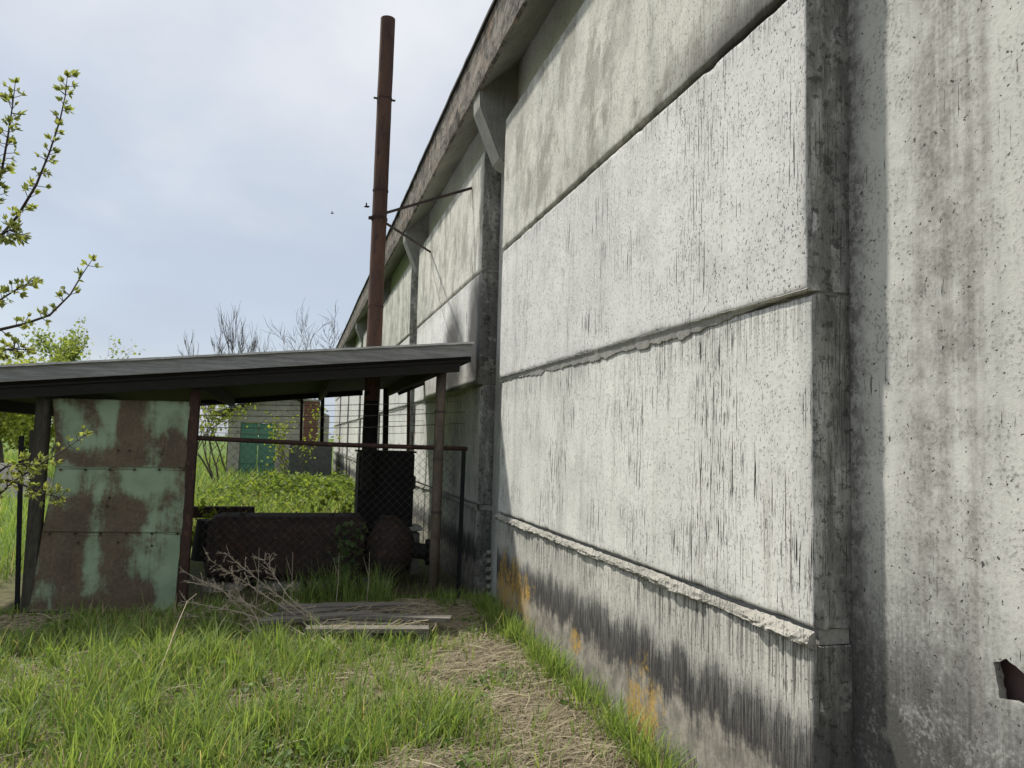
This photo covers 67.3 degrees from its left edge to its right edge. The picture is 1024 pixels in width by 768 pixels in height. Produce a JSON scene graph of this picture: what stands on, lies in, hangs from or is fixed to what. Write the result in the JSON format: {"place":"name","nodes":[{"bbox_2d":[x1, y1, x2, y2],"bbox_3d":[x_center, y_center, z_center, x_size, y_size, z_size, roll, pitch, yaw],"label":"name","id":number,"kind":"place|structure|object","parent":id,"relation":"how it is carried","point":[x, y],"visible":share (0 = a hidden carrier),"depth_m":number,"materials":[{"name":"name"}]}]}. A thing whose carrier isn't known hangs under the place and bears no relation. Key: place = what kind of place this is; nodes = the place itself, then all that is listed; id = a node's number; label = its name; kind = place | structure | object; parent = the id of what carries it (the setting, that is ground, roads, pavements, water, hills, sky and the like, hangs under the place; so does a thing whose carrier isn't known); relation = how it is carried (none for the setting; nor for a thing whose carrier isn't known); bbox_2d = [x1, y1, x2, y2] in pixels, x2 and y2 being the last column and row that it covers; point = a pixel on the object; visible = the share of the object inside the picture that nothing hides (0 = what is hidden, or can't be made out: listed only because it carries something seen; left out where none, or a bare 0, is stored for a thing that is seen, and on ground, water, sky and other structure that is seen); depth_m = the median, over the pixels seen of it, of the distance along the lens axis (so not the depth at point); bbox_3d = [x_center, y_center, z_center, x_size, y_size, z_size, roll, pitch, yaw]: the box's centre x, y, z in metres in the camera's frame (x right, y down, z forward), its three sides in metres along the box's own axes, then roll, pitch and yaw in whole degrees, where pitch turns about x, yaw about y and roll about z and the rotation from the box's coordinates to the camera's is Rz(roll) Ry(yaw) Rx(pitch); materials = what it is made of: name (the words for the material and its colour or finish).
{"place":"outdoors","nodes":[
{"label":"outdoors","id":0,"kind":"place"},
{"bbox_2d":[0,448,426,606],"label":"field grass","id":1,"kind":"structure","parent":0,"point":[13,521],"depth_m":14.89,"materials":[{"name":"green plant"}]},
{"bbox_2d":[0,0,492,438],"label":"sky","id":2,"kind":"structure","parent":0,"point":[209,149],"materials":[{"name":"white"}]},
{"bbox_2d":[0,431,696,767],"bbox_3d":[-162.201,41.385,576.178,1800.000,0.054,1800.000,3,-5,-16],"label":"ground","id":3,"kind":"structure","parent":0,"point":[7,594],"depth_m":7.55,"materials":[{"name":"green plant"}]},
{"bbox_2d":[14,430,33,610],"bbox_3d":[-4.660,1.339,7.316,0.172,1.797,0.080,3,-5,-16],"label":"leaning stake","id":4,"kind":"object","parent":3,"relation":"on","point":[19,536],"visible":0.54,"depth_m":7.32,"materials":[{"name":"wood"}]},
{"bbox_2d":[0,463,52,497],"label":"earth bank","id":5,"kind":"structure","parent":3,"relation":"on","point":[5,470],"depth_m":19.93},
{"bbox_2d":[0,348,54,462],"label":"young tree","id":6,"kind":"object","parent":3,"relation":"on","point":[7,432],"visible":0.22,"depth_m":22.35,"materials":[{"name":"green plant"}]},
{"bbox_2d":[1,351,55,466],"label":"young tree","id":7,"kind":"object","parent":3,"relation":"on","point":[52,434],"visible":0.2,"depth_m":25.16,"materials":[{"name":"green plant"}]},
{"bbox_2d":[0,69,102,508],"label":"young maple","id":8,"kind":"object","parent":3,"relation":"on","point":[32,468],"visible":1,"depth_m":3.51,"materials":[{"name":"green plant"}]},
{"bbox_2d":[22,317,93,467],"bbox_3d":[-18.816,0.566,31.558,2.626,6.304,5.333,4,-5,-33],"label":"willow tree","id":9,"kind":"object","parent":3,"relation":"on","point":[69,347],"visible":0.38,"depth_m":31.61,"materials":[{"name":"green plant"}]},
{"bbox_2d":[47,326,140,361],"bbox_3d":[-15.706,0.782,28.753,3.678,5.621,3.795,-1,-5,34],"label":"sapling","id":10,"kind":"object","parent":3,"relation":"on","point":[116,351],"visible":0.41,"depth_m":28.14,"materials":[{"name":"green plant"}]},
{"bbox_2d":[156,594,195,678],"bbox_3d":[-2.430,1.838,5.539,0.033,0.460,0.965,2,-4,-8],"label":"bent stalk","id":11,"kind":"object","parent":3,"relation":"on","point":[174,633],"visible":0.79,"depth_m":5.49,"materials":[{"name":"plant"}]},
{"bbox_2d":[143,349,257,450],"bbox_3d":[-10.888,1.282,24.937,3.613,4.379,5.350,-1,-5,26],"label":"tall shrub","id":12,"kind":"object","parent":3,"relation":"on","point":[230,417],"visible":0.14,"depth_m":25.64,"materials":[{"name":"green plant"}]},
{"bbox_2d":[198,499,220,518],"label":"weed shoot","id":13,"kind":"object","parent":3,"relation":"on","point":[203,506],"visible":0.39,"depth_m":10.59,"materials":[{"name":"green plant"}]},
{"bbox_2d":[174,567,263,639],"bbox_3d":[-2.499,1.904,6.748,1.002,0.572,0.347,0,-5,16],"label":"dry weed","id":14,"kind":"object","parent":3,"relation":"on","point":[231,591],"visible":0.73,"depth_m":6.75,"materials":[{"name":"plant"}]},
{"bbox_2d":[197,405,247,486],"bbox_3d":[-10.426,1.607,25.493,2.885,3.782,3.098,2,-4,-2],"label":"tall shrub","id":15,"kind":"object","parent":3,"relation":"on","point":[210,446],"visible":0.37,"depth_m":25.20,"materials":[{"name":"green plant"}]},
{"bbox_2d":[203,580,242,591],"bbox_3d":[-3.187,2.257,8.463,0.401,0.140,0.300,3,-5,-22],"label":"concrete block","id":16,"kind":"object","parent":3,"relation":"on","point":[226,584],"depth_m":8.37,"materials":[{"name":"grey concrete"}]},
{"bbox_2d":[178,305,272,472],"bbox_3d":[-12.393,0.267,33.463,4.220,7.501,2.932,-1,-5,30],"label":"bare tree","id":17,"kind":"object","parent":3,"relation":"on","point":[232,347],"visible":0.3,"depth_m":32.98,"materials":[{"name":"grey plant"}]},
{"bbox_2d":[0,342,473,613],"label":"lean to shed","id":18,"kind":"object","parent":3,"relation":"on","point":[115,529],"visible":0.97,"depth_m":7.53,"materials":[{"name":"metal"}]},
{"bbox_2d":[193,506,254,517],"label":"rusty beam","id":19,"kind":"structure","parent":18,"relation":"attached to","point":[198,514],"depth_m":10.74,"materials":[{"name":"brown metal"}]},
{"bbox_2d":[252,553,258,608],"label":"dry stalk","id":20,"kind":"object","parent":3,"relation":"on","point":[258,581],"visible":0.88,"depth_m":7.50,"materials":[{"name":"brown plant"}]},
{"bbox_2d":[178,545,345,658],"bbox_3d":[-1.992,1.768,6.427,1.918,0.762,0.485,0,-5,23],"label":"dry weed","id":21,"kind":"object","parent":3,"relation":"on","point":[249,604],"visible":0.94,"depth_m":6.57,"materials":[{"name":"plant"}]},
{"bbox_2d":[213,399,329,474],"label":"outbuilding","id":22,"kind":"structure","parent":3,"relation":"on","point":[251,423],"depth_m":33.28,"materials":[{"name":"grey paint"}]},
{"bbox_2d":[239,423,258,474],"bbox_3d":[-11.353,2.800,33.140,0.712,2.230,0.090,3,-5,-16],"label":"door","id":23,"kind":"structure","parent":22,"relation":"in","point":[252,427],"depth_m":33.13,"materials":[{"name":"teal paint"}]},
{"bbox_2d":[257,423,275,474],"bbox_3d":[-10.640,2.834,33.338,0.712,2.230,0.090,3,-5,-16],"label":"door","id":24,"kind":"structure","parent":22,"relation":"in","point":[263,433],"depth_m":33.32,"materials":[{"name":"teal paint"}]},
{"bbox_2d":[191,467,354,544],"bbox_3d":[-5.270,2.265,15.788,5.629,1.174,8.705,3,-5,-16],"label":"nettle bed","id":25,"kind":"object","parent":3,"relation":"on","point":[289,505],"visible":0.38,"depth_m":14.81,"materials":[{"name":"green plant"}]},
{"bbox_2d":[257,579,303,590],"bbox_3d":[-2.589,2.283,8.599,0.481,0.141,0.300,2,-4,-12],"label":"concrete block","id":26,"kind":"object","parent":3,"relation":"on","point":[281,582],"depth_m":8.49,"materials":[{"name":"grey concrete"}]},
{"bbox_2d":[0,594,569,767],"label":"broadleaf weeds","id":27,"kind":"object","parent":3,"relation":"on","point":[337,748],"visible":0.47,"depth_m":4.55,"materials":[{"name":"green plant"}]},
{"bbox_2d":[286,555,292,600],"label":"dry stalk","id":28,"kind":"object","parent":3,"relation":"on","point":[292,574],"visible":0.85,"depth_m":7.59,"materials":[{"name":"brown plant"}]},
{"bbox_2d":[262,399,343,474],"bbox_3d":[-7.209,1.780,25.662,3.356,3.593,2.069,0,-4,13],"label":"tall shrub","id":29,"kind":"object","parent":3,"relation":"on","point":[281,465],"visible":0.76,"depth_m":25.63,"materials":[{"name":"green plant"}]},
{"bbox_2d":[263,301,345,410],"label":"bare tree","id":30,"kind":"object","parent":3,"relation":"on","point":[301,330],"visible":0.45,"depth_m":59.96,"materials":[{"name":"grey plant"}]},
{"bbox_2d":[288,445,331,477],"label":"wall","id":31,"kind":"structure","parent":3,"relation":"on","point":[318,453],"depth_m":28.78,"materials":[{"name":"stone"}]},
{"bbox_2d":[303,399,320,440],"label":"brick pillar","id":32,"kind":"structure","parent":31,"relation":"on","point":[309,413],"depth_m":29.92,"materials":[{"name":"red brick"}]},
{"bbox_2d":[311,490,335,512],"bbox_3d":[-2.725,2.010,10.869,0.422,1.002,0.240,4,-5,-32],"label":"weed shoot","id":33,"kind":"object","parent":3,"relation":"on","point":[323,503],"visible":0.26,"depth_m":10.89,"materials":[{"name":"green plant"}]},
{"bbox_2d":[0,595,663,767],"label":"dead grass","id":34,"kind":"structure","parent":3,"relation":"on","point":[484,651],"depth_m":4.96,"materials":[{"name":"plant"}]},
{"bbox_2d":[307,578,356,589],"bbox_3d":[-2.056,2.310,8.768,0.551,0.140,0.300,3,-5,-16],"label":"concrete block","id":35,"kind":"object","parent":3,"relation":"on","point":[308,582],"depth_m":8.69,"materials":[{"name":"grey concrete"}]},
{"bbox_2d":[190,512,366,581],"bbox_3d":[-2.679,1.889,8.918,1.890,0.788,0.859,3,-5,-16],"label":"rusty tank","id":36,"kind":"object","parent":35,"relation":"on","point":[298,545],"visible":0.79,"depth_m":8.54,"materials":[{"name":"metal"}]},
{"bbox_2d":[333,559,338,601],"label":"dry stalk","id":37,"kind":"object","parent":3,"relation":"on","point":[338,580],"visible":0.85,"depth_m":7.70,"materials":[{"name":"brown plant"}]},
{"bbox_2d":[334,494,354,512],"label":"weed shoot","id":38,"kind":"object","parent":3,"relation":"on","point":[345,510],"visible":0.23,"depth_m":10.96,"materials":[{"name":"green plant"}]},
{"bbox_2d":[328,520,369,594],"bbox_3d":[-1.794,1.939,8.493,0.477,0.871,0.330,3,-5,-16],"label":"climbing plant","id":39,"kind":"object","parent":3,"relation":"on","point":[347,550],"visible":0.61,"depth_m":8.46,"materials":[{"name":"green plant"}]},
{"bbox_2d":[258,602,451,642],"bbox_3d":[-1.350,2.084,6.796,1.617,0.199,1.106,2,-4,-6],"label":"wooden pallet","id":40,"kind":"object","parent":3,"relation":"on","point":[330,610],"visible":0.74,"depth_m":6.54,"materials":[{"name":"grey wood"}]},
{"bbox_2d":[363,552,369,600],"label":"dry stalk","id":41,"kind":"object","parent":3,"relation":"on","point":[367,572],"visible":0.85,"depth_m":7.78,"materials":[{"name":"brown plant"}]},
{"bbox_2d":[362,577,389,589],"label":"concrete block","id":42,"kind":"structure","parent":3,"relation":"on","point":[371,584],"depth_m":8.73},
{"bbox_2d":[354,450,416,573],"bbox_3d":[-1.673,1.643,9.976,0.743,1.554,0.555,3,-5,-16],"label":"furnace","id":43,"kind":"object","parent":3,"relation":"on","point":[405,484],"visible":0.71,"depth_m":9.77,"materials":[{"name":"metal"}]},
{"bbox_2d":[373,482,402,515],"bbox_3d":[-1.568,1.455,9.745,0.360,0.420,0.030,3,-5,-16],"label":"door","id":44,"kind":"structure","parent":43,"relation":"in","point":[379,499],"depth_m":9.73,"materials":[{"name":"metal"}]},
{"bbox_2d":[411,434,415,488],"bbox_3d":[-1.304,1.206,9.961,0.110,1.104,0.080,3,-5,-16],"label":"switch box","id":45,"kind":"object","parent":43,"relation":"attached to","point":[414,477],"visible":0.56,"depth_m":9.94,"materials":[{"name":"grey metal"}]},
{"bbox_2d":[366,515,429,587],"bbox_3d":[-1.315,2.031,8.912,0.745,0.997,0.441,3,-5,-16],"label":"boiler","id":46,"kind":"object","parent":3,"relation":"on","point":[404,535],"visible":0.7,"depth_m":8.76,"materials":[{"name":"metal"}]},
{"bbox_2d":[409,524,422,573],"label":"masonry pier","id":47,"kind":"structure","parent":3,"relation":"on","point":[414,528],"depth_m":9.85,"materials":[{"name":"grey concrete"}]},
{"bbox_2d":[333,0,1023,767],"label":"warehouse","id":48,"kind":"structure","parent":3,"relation":"on","point":[729,296],"depth_m":3.57,"materials":[{"name":"concrete"}]},
{"bbox_2d":[360,15,472,489],"bbox_3d":[-1.462,-1.655,10.674,1.221,6.109,3.298,3,-5,-16],"label":"chimney pipe","id":49,"kind":"object","parent":48,"relation":"attached to","point":[380,224],"visible":0.94,"depth_m":9.75,"materials":[{"name":"metal"}]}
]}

